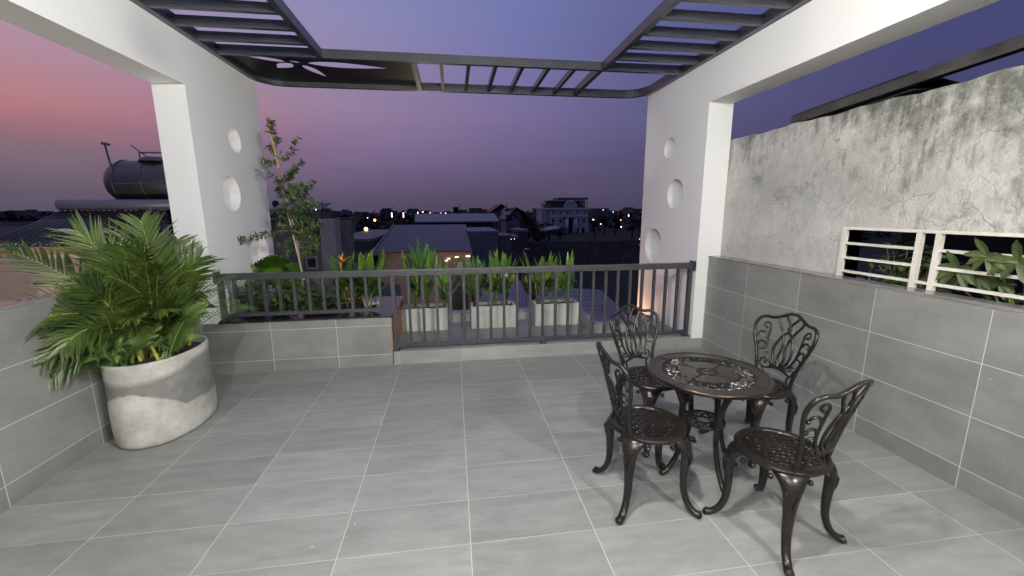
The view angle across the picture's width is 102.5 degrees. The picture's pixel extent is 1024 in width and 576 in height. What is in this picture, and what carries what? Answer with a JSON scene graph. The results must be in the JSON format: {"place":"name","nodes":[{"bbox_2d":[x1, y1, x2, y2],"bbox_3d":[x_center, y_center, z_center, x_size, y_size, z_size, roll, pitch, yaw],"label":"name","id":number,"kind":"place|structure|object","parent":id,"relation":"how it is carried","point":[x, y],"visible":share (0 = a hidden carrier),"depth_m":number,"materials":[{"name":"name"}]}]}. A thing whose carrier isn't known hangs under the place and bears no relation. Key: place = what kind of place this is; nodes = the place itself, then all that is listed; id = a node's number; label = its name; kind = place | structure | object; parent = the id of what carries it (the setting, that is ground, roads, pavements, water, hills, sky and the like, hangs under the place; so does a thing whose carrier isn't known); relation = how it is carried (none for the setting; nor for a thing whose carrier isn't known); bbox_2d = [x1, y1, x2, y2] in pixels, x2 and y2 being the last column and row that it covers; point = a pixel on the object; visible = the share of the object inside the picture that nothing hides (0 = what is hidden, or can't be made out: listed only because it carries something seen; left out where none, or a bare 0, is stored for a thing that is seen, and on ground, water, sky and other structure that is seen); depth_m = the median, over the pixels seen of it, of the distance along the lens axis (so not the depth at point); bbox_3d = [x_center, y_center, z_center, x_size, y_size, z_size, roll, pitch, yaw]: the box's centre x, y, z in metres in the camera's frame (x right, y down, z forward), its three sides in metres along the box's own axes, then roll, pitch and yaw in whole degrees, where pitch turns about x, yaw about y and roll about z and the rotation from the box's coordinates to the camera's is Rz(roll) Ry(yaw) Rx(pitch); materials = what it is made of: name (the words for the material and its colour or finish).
{"place":"outdoors","nodes":[
{"label":"outdoors","id":0,"kind":"place"},
{"bbox_2d":[373,224,471,310],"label":"warehouse","id":1,"kind":"structure","parent":0,"point":[450,243],"depth_m":38.89,"materials":[{"name":"grey metal"}]},
{"bbox_2d":[452,275,467,309],"bbox_3d":[-4.963,0.208,38.438,1.546,3.724,0.100,-2,11,-8],"label":"roller door","id":2,"kind":"structure","parent":1,"relation":"in","point":[454,285],"depth_m":38.45,"materials":[{"name":"grey"}]},
{"bbox_2d":[454,262,468,267],"bbox_3d":[-4.666,-2.108,38.072,1.342,0.603,0.065,-2,11,-8],"label":"door","id":3,"kind":"structure","parent":1,"relation":"in","point":[460,264],"depth_m":38.04,"materials":[{"name":"beige"}]},
{"bbox_2d":[465,227,498,301],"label":"shed building","id":4,"kind":"structure","parent":0,"point":[483,241],"depth_m":47.74,"materials":[{"name":"grey metal"}]},
{"bbox_2d":[475,281,527,307],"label":"sheet roof","id":5,"kind":"structure","parent":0,"point":[510,297],"depth_m":16.31,"materials":[{"name":"blue metal"}]},
{"bbox_2d":[521,276,527,305],"bbox_3d":[0.461,0.091,13.232,0.312,0.984,0.177,-2,11,-8],"label":"outdoor stove","id":6,"kind":"object","parent":5,"relation":"on","point":[525,287],"visible":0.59,"depth_m":13.15,"materials":[{"name":"metal"}]},
{"bbox_2d":[498,233,511,278],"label":"house","id":7,"kind":"structure","parent":0,"point":[504,242],"depth_m":54.12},
{"bbox_2d":[0,348,1023,575],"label":"terrace floor","id":8,"kind":"structure","parent":0,"point":[471,468],"depth_m":2.23,"materials":[{"name":"tile"}]},
{"bbox_2d":[0,289,202,513],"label":"tiled wall","id":9,"kind":"structure","parent":8,"relation":"on","point":[46,437],"depth_m":2.33,"materials":[{"name":"tile"}]},
{"bbox_2d":[0,0,277,323],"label":"white portal frame","id":10,"kind":"object","parent":9,"relation":"on","point":[207,114],"visible":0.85,"depth_m":3.65,"materials":[{"name":"paint"}]},
{"bbox_2d":[131,0,810,98],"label":"steel pergola","id":11,"kind":"object","parent":10,"relation":"on","point":[397,71],"visible":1,"depth_m":4.05,"materials":[{"name":"grey paint"}]},
{"bbox_2d":[100,334,216,449],"bbox_3d":[-2.511,0.717,2.977,0.504,0.578,0.730,-2,11,-8],"label":"round planter","id":12,"kind":"object","parent":8,"relation":"on","point":[152,402],"visible":0.83,"depth_m":2.72,"materials":[{"name":"concrete"}]},
{"bbox_2d":[61,308,162,377],"bbox_3d":[-2.566,0.350,2.623,0.548,0.422,0.446,-2,11,-8],"label":"fern","id":13,"kind":"object","parent":12,"relation":"in","point":[114,358],"visible":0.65,"depth_m":2.59,"materials":[{"name":"green plant"}]},
{"bbox_2d":[0,208,224,393],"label":"palm plant","id":14,"kind":"object","parent":12,"relation":"in","point":[126,278],"visible":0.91,"depth_m":2.63,"materials":[{"name":"green plant"}]},
{"bbox_2d":[117,290,193,352],"bbox_3d":[-2.444,0.167,2.907,0.432,0.598,0.569,6,12,30],"label":"fern","id":15,"kind":"object","parent":12,"relation":"in","point":[163,336],"visible":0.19,"depth_m":2.82,"materials":[{"name":"green plant"}]},
{"bbox_2d":[121,275,256,359],"bbox_3d":[-2.272,0.197,2.993,0.479,0.518,0.962,4,12,24],"label":"fern","id":16,"kind":"object","parent":12,"relation":"on","point":[172,341],"visible":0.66,"depth_m":2.84,"materials":[{"name":"green plant"}]},
{"bbox_2d":[201,296,403,373],"bbox_3d":[-2.116,0.513,4.501,1.745,0.615,0.992,-2,11,-8],"label":"planter box","id":17,"kind":"object","parent":8,"relation":"on","point":[280,343],"visible":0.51,"depth_m":4.02,"materials":[{"name":"tile"}]},
{"bbox_2d":[229,281,272,311],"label":"shrub","id":18,"kind":"object","parent":17,"relation":"on","point":[245,301],"visible":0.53,"depth_m":4.16,"materials":[{"name":"green plant"}]},
{"bbox_2d":[250,264,259,310],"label":"seedling","id":19,"kind":"object","parent":17,"relation":"on","point":[252,266],"visible":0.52,"depth_m":4.14,"materials":[{"name":"green plant"}]},
{"bbox_2d":[244,254,302,309],"bbox_3d":[-2.589,-0.050,4.451,0.580,0.610,0.368,-7,12,-30],"label":"fan palm","id":20,"kind":"object","parent":17,"relation":"on","point":[273,263],"visible":0.58,"depth_m":4.46,"materials":[{"name":"green plant"}]},
{"bbox_2d":[253,281,303,315],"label":"shrub","id":21,"kind":"object","parent":17,"relation":"on","point":[287,302],"visible":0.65,"depth_m":4.17,"materials":[{"name":"green plant"}]},
{"bbox_2d":[237,94,324,304],"bbox_3d":[-2.464,-0.872,4.392,0.863,2.261,0.477,-2,11,-8],"label":"sapling tree","id":22,"kind":"object","parent":17,"relation":"on","point":[291,191],"visible":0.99,"depth_m":4.38,"materials":[{"name":"green plant"}]},
{"bbox_2d":[285,279,328,309],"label":"shrub","id":23,"kind":"object","parent":17,"relation":"on","point":[317,302],"visible":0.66,"depth_m":4.24,"materials":[{"name":"green plant"}]},
{"bbox_2d":[304,278,335,300],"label":"shrub","id":24,"kind":"object","parent":17,"relation":"on","point":[319,286],"visible":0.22,"depth_m":4.64,"materials":[{"name":"green plant"}]},
{"bbox_2d":[315,287,350,308],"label":"shrub","id":25,"kind":"object","parent":17,"relation":"on","point":[332,302],"visible":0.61,"depth_m":4.35,"materials":[{"name":"green plant"}]},
{"bbox_2d":[325,252,368,307],"bbox_3d":[-1.732,-0.074,4.410,0.513,0.662,0.440,-2,11,-8],"label":"heliconia plant","id":26,"kind":"object","parent":17,"relation":"on","point":[344,286],"visible":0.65,"depth_m":4.40,"materials":[{"name":"green plant"}]},
{"bbox_2d":[338,248,390,307],"bbox_3d":[-1.598,-0.099,4.483,0.596,0.683,0.436,-2,11,-8],"label":"heliconia plant","id":27,"kind":"object","parent":17,"relation":"on","point":[372,281],"visible":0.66,"depth_m":4.43,"materials":[{"name":"green plant"}]},
{"bbox_2d":[361,297,378,304],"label":"concrete slab","id":28,"kind":"structure","parent":17,"relation":"on","point":[376,301],"depth_m":4.64,"materials":[{"name":"grey concrete"}]},
{"bbox_2d":[393,334,701,364],"bbox_3d":[0.461,0.700,4.466,3.372,0.235,0.115,-2,11,-8],"label":"kerb step","id":29,"kind":"object","parent":8,"relation":"on","point":[414,355],"visible":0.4,"depth_m":4.37,"materials":[{"name":"tile"}]},
{"bbox_2d":[212,260,695,350],"bbox_3d":[-0.390,0.192,4.251,4.825,0.848,0.110,-2,11,-8],"label":"railing","id":30,"kind":"object","parent":29,"relation":"on","point":[690,266],"visible":0.94,"depth_m":4.23,"materials":[{"name":"metal"}]},
{"bbox_2d":[592,341,701,524],"bbox_3d":[0.686,0.701,2.176,0.507,0.871,0.449,-1,11,-5],"label":"cast metal chair","id":31,"kind":"object","parent":8,"relation":"on","point":[633,441],"visible":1,"depth_m":2.07,"materials":[{"name":"brown metal"}]},
{"bbox_2d":[603,304,696,457],"bbox_3d":[0.932,0.583,2.803,0.449,0.871,0.507,-5,12,-24],"label":"cast metal chair","id":32,"kind":"object","parent":8,"relation":"on","point":[651,390],"visible":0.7,"depth_m":2.85,"materials":[{"name":"brown metal"}]},
{"bbox_2d":[647,352,774,492],"bbox_3d":[1.114,0.779,2.397,0.652,0.632,0.652,-2,11,-10],"label":"bistro table","id":33,"kind":"object","parent":8,"relation":"on","point":[730,379],"visible":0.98,"depth_m":2.30,"materials":[{"name":"brown metal"}]},
{"bbox_2d":[698,313,818,467],"bbox_3d":[1.602,0.606,2.663,0.507,0.871,0.449,-4,11,-18],"label":"cast metal chair","id":34,"kind":"object","parent":8,"relation":"on","point":[755,408],"visible":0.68,"depth_m":2.60,"materials":[{"name":"brown metal"}]},
{"bbox_2d":[702,379,873,575],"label":"cast metal chair","id":35,"kind":"object","parent":8,"relation":"on","point":[794,477],"visible":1,"depth_m":1.79,"materials":[{"name":"brown metal"}]},
{"bbox_2d":[701,256,1023,523],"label":"tiled wall","id":36,"kind":"structure","parent":8,"relation":"on","point":[943,399],"depth_m":2.54,"materials":[{"name":"tile"}]},
{"bbox_2d":[0,0,1023,212],"label":"sky","id":37,"kind":"structure","parent":0,"point":[369,151],"materials":[{"name":"purple"}]},
{"bbox_2d":[510,228,528,277],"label":"house","id":38,"kind":"structure","parent":0,"point":[522,233],"depth_m":64.66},
{"bbox_2d":[399,315,675,347],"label":"deck","id":39,"kind":"structure","parent":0,"point":[458,331],"depth_m":4.83,"materials":[{"name":"tile"}]},
{"bbox_2d":[401,303,447,331],"bbox_3d":[-1.053,0.353,5.022,0.535,0.272,0.280,-2,11,-8],"label":"concrete trough","id":40,"kind":"object","parent":39,"relation":"on","point":[417,319],"visible":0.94,"depth_m":4.89,"materials":[{"name":"concrete"}]},
{"bbox_2d":[394,247,431,308],"bbox_3d":[-1.095,-0.124,4.982,0.496,0.757,0.447,3,11,15],"label":"heliconia plant","id":41,"kind":"object","parent":40,"relation":"on","point":[415,283],"visible":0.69,"depth_m":4.89,"materials":[{"name":"green plant"}]},
{"bbox_2d":[408,237,435,307],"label":"heliconia plant","id":42,"kind":"object","parent":40,"relation":"on","point":[428,262],"visible":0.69,"depth_m":4.82,"materials":[{"name":"green plant"}]},
{"bbox_2d":[431,256,460,307],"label":"heliconia plant","id":43,"kind":"object","parent":40,"relation":"on","point":[443,281],"visible":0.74,"depth_m":4.92,"materials":[{"name":"green plant"}]},
{"bbox_2d":[448,308,527,321],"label":"parapet","id":44,"kind":"structure","parent":39,"relation":"on","point":[457,315],"depth_m":5.31,"materials":[{"name":"tile"}]},
{"bbox_2d":[470,300,515,328],"bbox_3d":[-0.241,0.328,5.135,0.545,0.272,0.280,-2,11,-8],"label":"concrete trough","id":45,"kind":"object","parent":39,"relation":"on","point":[497,313],"visible":0.9,"depth_m":5.00,"materials":[{"name":"concrete"}]},
{"bbox_2d":[459,255,488,305],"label":"heliconia plant","id":46,"kind":"object","parent":45,"relation":"on","point":[472,288],"visible":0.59,"depth_m":5.05,"materials":[{"name":"green plant"}]},
{"bbox_2d":[472,249,511,305],"bbox_3d":[-0.247,-0.141,5.108,0.479,0.736,0.435,-2,11,-8],"label":"heliconia plant","id":47,"kind":"object","parent":45,"relation":"on","point":[493,263],"visible":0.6,"depth_m":5.07,"materials":[{"name":"green plant"}]},
{"bbox_2d":[486,250,519,304],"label":"heliconia plant","id":48,"kind":"object","parent":45,"relation":"on","point":[510,279],"visible":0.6,"depth_m":5.04,"materials":[{"name":"green plant"}]},
{"bbox_2d":[531,298,578,325],"bbox_3d":[0.541,0.304,5.244,0.555,0.272,0.280,-2,11,-8],"label":"concrete trough","id":49,"kind":"object","parent":39,"relation":"on","point":[549,312],"visible":0.87,"depth_m":5.12,"materials":[{"name":"concrete"}]},
{"bbox_2d":[518,251,557,303],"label":"heliconia plant","id":50,"kind":"object","parent":49,"relation":"on","point":[536,276],"visible":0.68,"depth_m":5.09,"materials":[{"name":"green plant"}]},
{"bbox_2d":[541,255,570,303],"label":"heliconia plant","id":51,"kind":"object","parent":49,"relation":"on","point":[555,263],"visible":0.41,"depth_m":5.15,"materials":[{"name":"green plant"}]},
{"bbox_2d":[558,249,574,298],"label":"heliconia plant","id":52,"kind":"object","parent":49,"relation":"on","point":[570,261],"visible":0.55,"depth_m":5.12,"materials":[{"name":"green plant"}]},
{"bbox_2d":[581,310,649,332],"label":"parapet","id":53,"kind":"structure","parent":39,"relation":"on","point":[585,321],"depth_m":4.79,"materials":[{"name":"concrete"}]},
{"bbox_2d":[637,0,999,337],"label":"white portal frame","id":54,"kind":"object","parent":39,"relation":"on","point":[688,129],"visible":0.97,"depth_m":4.28,"materials":[{"name":"paint"}]},
{"bbox_2d":[560,279,577,288],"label":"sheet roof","id":55,"kind":"structure","parent":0,"point":[575,285],"depth_m":16.88,"materials":[{"name":"metal"}]},
{"bbox_2d":[535,288,626,320],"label":"sheet roof","id":56,"kind":"structure","parent":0,"point":[598,301],"depth_m":9.67,"materials":[{"name":"metal"}]},
{"bbox_2d":[528,240,640,265],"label":"field wall","id":57,"kind":"structure","parent":0,"point":[606,252],"depth_m":76.68,"materials":[{"name":"grey concrete"}]},
{"bbox_2d":[599,305,602,320],"bbox_3d":[1.685,0.487,7.749,0.089,0.338,0.290,4,11,22],"label":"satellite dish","id":58,"kind":"object","parent":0,"point":[601,309],"visible":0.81,"depth_m":7.77,"materials":[{"name":"metal"}]},
{"bbox_2d":[352,211,901,315],"bbox_3d":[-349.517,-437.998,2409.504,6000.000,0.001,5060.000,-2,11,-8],"label":"ground","id":59,"kind":"structure","parent":0,"point":[862,266],"depth_m":82.94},
{"bbox_2d":[0,221,260,311],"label":"neighbour house","id":60,"kind":"structure","parent":59,"relation":"on","point":[11,282],"depth_m":6.81,"materials":[{"name":"brick"}]},
{"bbox_2d":[33,281,78,293],"bbox_3d":[-6.790,0.659,7.097,2.200,1.620,0.069,-2,11,-8],"label":"window","id":61,"kind":"structure","parent":60,"relation":"in","point":[53,289],"depth_m":6.82,"materials":[{"name":"white"}]},
{"bbox_2d":[0,199,169,246],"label":"solar water heater","id":62,"kind":"object","parent":60,"relation":"on","point":[30,235],"visible":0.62,"depth_m":8.20,"materials":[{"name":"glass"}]},
{"bbox_2d":[101,142,128,232],"bbox_3d":[-8.598,-2.080,8.929,0.231,2.089,0.048,-2,11,-8],"label":"vent pipe","id":63,"kind":"object","parent":60,"relation":"on","point":[106,150],"visible":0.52,"depth_m":8.76,"materials":[{"name":"metal"}]},
{"bbox_2d":[103,145,173,237],"bbox_3d":[-7.996,-2.137,9.314,1.850,2.052,1.000,-2,11,-8],"label":"water tank","id":64,"kind":"object","parent":60,"relation":"on","point":[142,178],"visible":0.45,"depth_m":8.84,"materials":[{"name":"silver metal"}]},
{"bbox_2d":[270,217,357,298],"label":"building","id":65,"kind":"structure","parent":59,"relation":"on","point":[337,235],"depth_m":12.09,"materials":[{"name":"black"}]},
{"bbox_2d":[272,200,278,218],"bbox_3d":[-8.313,-2.634,14.519,0.222,0.906,0.222,-6,12,-30],"label":"rooftop tank","id":66,"kind":"object","parent":65,"relation":"on","point":[275,203],"visible":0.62,"depth_m":14.39,"materials":[{"name":"black"}]},
{"bbox_2d":[269,202,336,218],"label":"building","id":67,"kind":"structure","parent":65,"relation":"on","point":[317,214],"depth_m":13.84,"materials":[{"name":"metal"}]},
{"bbox_2d":[305,256,318,268],"bbox_3d":[-5.893,-0.746,12.115,0.323,0.381,0.045,-2,11,-8],"label":"window","id":68,"kind":"structure","parent":65,"relation":"in","point":[311,262],"depth_m":12.10,"materials":[{"name":"black glass"}]},
{"bbox_2d":[318,200,326,218],"bbox_3d":[-5.935,-2.319,12.868,0.329,0.864,0.042,-2,11,-8],"label":"antenna mast","id":69,"kind":"object","parent":65,"relation":"on","point":[322,210],"visible":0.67,"depth_m":12.85,"materials":[{"name":"black metal"}]},
{"bbox_2d":[355,285,401,296],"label":"sheet roof","id":70,"kind":"structure","parent":65,"relation":"attached to","point":[386,291],"depth_m":16.41,"materials":[{"name":"blue metal"}]},
{"bbox_2d":[0,207,641,222],"bbox_3d":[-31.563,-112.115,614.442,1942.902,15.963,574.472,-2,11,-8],"label":"town","id":71,"kind":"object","parent":59,"relation":"on","point":[598,212],"visible":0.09,"depth_m":386.07},
{"bbox_2d":[353,213,354,232],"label":"utility pole","id":72,"kind":"object","parent":59,"relation":"on","point":[354,222],"visible":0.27,"depth_m":60.31,"materials":[{"name":"metal"}]},
{"bbox_2d":[355,218,374,232],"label":"night tree","id":73,"kind":"object","parent":59,"relation":"on","point":[363,225],"visible":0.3,"depth_m":93.50,"materials":[{"name":"green plant"}]},
{"bbox_2d":[353,229,388,269],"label":"house","id":74,"kind":"structure","parent":59,"relation":"on","point":[367,241],"depth_m":41.19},
{"bbox_2d":[371,219,387,228],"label":"night tree","id":75,"kind":"object","parent":59,"relation":"on","point":[379,222],"visible":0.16,"depth_m":84.28,"materials":[{"name":"green plant"}]},
{"bbox_2d":[380,208,393,224],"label":"distant block","id":76,"kind":"structure","parent":59,"relation":"on","point":[387,210],"depth_m":309.00,"materials":[{"name":"black"}]},
{"bbox_2d":[385,219,406,228],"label":"night tree","id":77,"kind":"object","parent":59,"relation":"on","point":[397,223],"visible":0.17,"depth_m":80.78,"materials":[{"name":"green plant"}]},
{"bbox_2d":[0,207,901,244],"bbox_3d":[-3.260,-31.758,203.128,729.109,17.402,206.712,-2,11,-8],"label":"tree line","id":78,"kind":"object","parent":59,"relation":"on","point":[10,216],"visible":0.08,"depth_m":185.88,"materials":[{"name":"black plant"}]},
{"bbox_2d":[453,207,458,213],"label":"water tower","id":79,"kind":"structure","parent":59,"relation":"on","point":[455,210],"depth_m":149.77,"materials":[{"name":"black"}]},
{"bbox_2d":[415,213,498,229],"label":"long hall","id":80,"kind":"structure","parent":59,"relation":"on","point":[478,219],"depth_m":85.35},
{"bbox_2d":[486,204,505,232],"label":"gabled house","id":81,"kind":"structure","parent":59,"relation":"on","point":[496,209],"depth_m":120.50,"materials":[{"name":"red tile"}]},
{"bbox_2d":[499,208,509,213],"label":"gabled house","id":82,"kind":"structure","parent":59,"relation":"on","point":[503,210],"depth_m":113.80,"materials":[{"name":"grey"}]},
{"bbox_2d":[499,211,521,233],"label":"gabled house","id":83,"kind":"structure","parent":59,"relation":"on","point":[507,218],"depth_m":95.90,"materials":[{"name":"black"}]},
{"bbox_2d":[506,215,511,220],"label":"window","id":84,"kind":"structure","parent":83,"relation":"in","point":[509,218],"depth_m":95.21,"materials":[{"name":"black"}]},
{"bbox_2d":[511,234,518,275],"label":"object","id":85,"kind":"object","parent":59,"relation":"on","point":[514,245],"visible":0.39,"depth_m":56.39,"materials":[{"name":"grey"}]},
{"bbox_2d":[509,207,523,226],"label":"gabled house","id":86,"kind":"structure","parent":59,"relation":"on","point":[515,210],"depth_m":138.56,"materials":[{"name":"grey tile"}]},
{"bbox_2d":[520,216,535,231],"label":"night tree","id":87,"kind":"object","parent":59,"relation":"on","point":[529,222],"visible":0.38,"depth_m":133.86,"materials":[{"name":"green plant"}]},
{"bbox_2d":[526,220,544,238],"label":"night tree","id":88,"kind":"object","parent":59,"relation":"on","point":[535,230],"visible":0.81,"depth_m":124.30,"materials":[{"name":"green plant"}]},
{"bbox_2d":[540,226,559,240],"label":"open shed","id":89,"kind":"structure","parent":59,"relation":"on","point":[548,228],"depth_m":127.21,"materials":[{"name":"grey"}]},
{"bbox_2d":[543,222,556,240],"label":"night tree","id":90,"kind":"object","parent":59,"relation":"on","point":[550,231],"visible":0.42,"depth_m":145.68,"materials":[{"name":"green plant"}]},
{"bbox_2d":[552,227,567,238],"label":"night tree","id":91,"kind":"object","parent":59,"relation":"on","point":[560,232],"visible":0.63,"depth_m":156.14,"materials":[{"name":"green plant"}]},
{"bbox_2d":[535,198,589,232],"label":"villa","id":92,"kind":"object","parent":59,"relation":"on","point":[571,215],"visible":0.95,"depth_m":196.91,"materials":[{"name":"grey"}]},
{"bbox_2d":[590,219,601,237],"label":"night tree","id":93,"kind":"object","parent":59,"relation":"on","point":[594,221],"visible":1,"depth_m":157.84,"materials":[{"name":"green plant"}]},
{"bbox_2d":[599,216,609,233],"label":"night tree","id":94,"kind":"object","parent":59,"relation":"on","point":[604,221],"visible":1,"depth_m":188.72,"materials":[{"name":"green plant"}]},
{"bbox_2d":[609,217,622,234],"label":"night tree","id":95,"kind":"object","parent":59,"relation":"on","point":[616,219],"visible":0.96,"depth_m":179.88,"materials":[{"name":"green plant"}]},
{"bbox_2d":[624,218,640,237],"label":"night tree","id":96,"kind":"object","parent":59,"relation":"on","point":[630,226],"visible":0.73,"depth_m":159.68,"materials":[{"name":"green plant"}]},
{"bbox_2d":[791,34,1023,123],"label":"neighbour roof","id":97,"kind":"structure","parent":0,"point":[921,81],"depth_m":3.02,"materials":[{"name":"metal"}]},
{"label":"yard soil","id":98,"kind":"structure","parent":0,"visible":0},
{"bbox_2d":[856,263,873,280],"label":"yard plant","id":99,"kind":"object","parent":98,"relation":"on","point":[871,264],"visible":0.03,"depth_m":3.09,"materials":[{"name":"green plant"}]},
{"bbox_2d":[720,65,1023,277],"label":"concrete wall","id":100,"kind":"structure","parent":98,"relation":"on","point":[800,195],"depth_m":2.79,"materials":[{"name":"grey concrete"}]},
{"bbox_2d":[836,227,1023,299],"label":"window grille","id":101,"kind":"object","parent":100,"relation":"attached to","point":[931,283],"depth_m":2.55,"materials":[{"name":"white metal"}]},
{"bbox_2d":[868,238,964,291],"bbox_3d":[2.820,0.056,2.962,0.433,0.836,0.672,-2,11,-8],"label":"shrub","id":102,"kind":"object","parent":98,"relation":"on","point":[901,268],"visible":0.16,"depth_m":2.91,"materials":[{"name":"green plant"}]},
{"bbox_2d":[895,232,1023,305],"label":"yard wall","id":103,"kind":"structure","parent":98,"relation":"on","point":[1000,244],"depth_m":4.24,"materials":[{"name":"black"}]},
{"bbox_2d":[925,238,1023,303],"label":"umbrella plant","id":104,"kind":"object","parent":98,"relation":"on","point":[1004,266],"visible":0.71,"depth_m":2.26,"materials":[{"name":"green plant"}]},
{"bbox_2d":[969,283,1023,304],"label":"yard plant","id":105,"kind":"object","parent":98,"relation":"on","point":[1018,301],"visible":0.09,"depth_m":2.45,"materials":[{"name":"green plant"}]}
]}

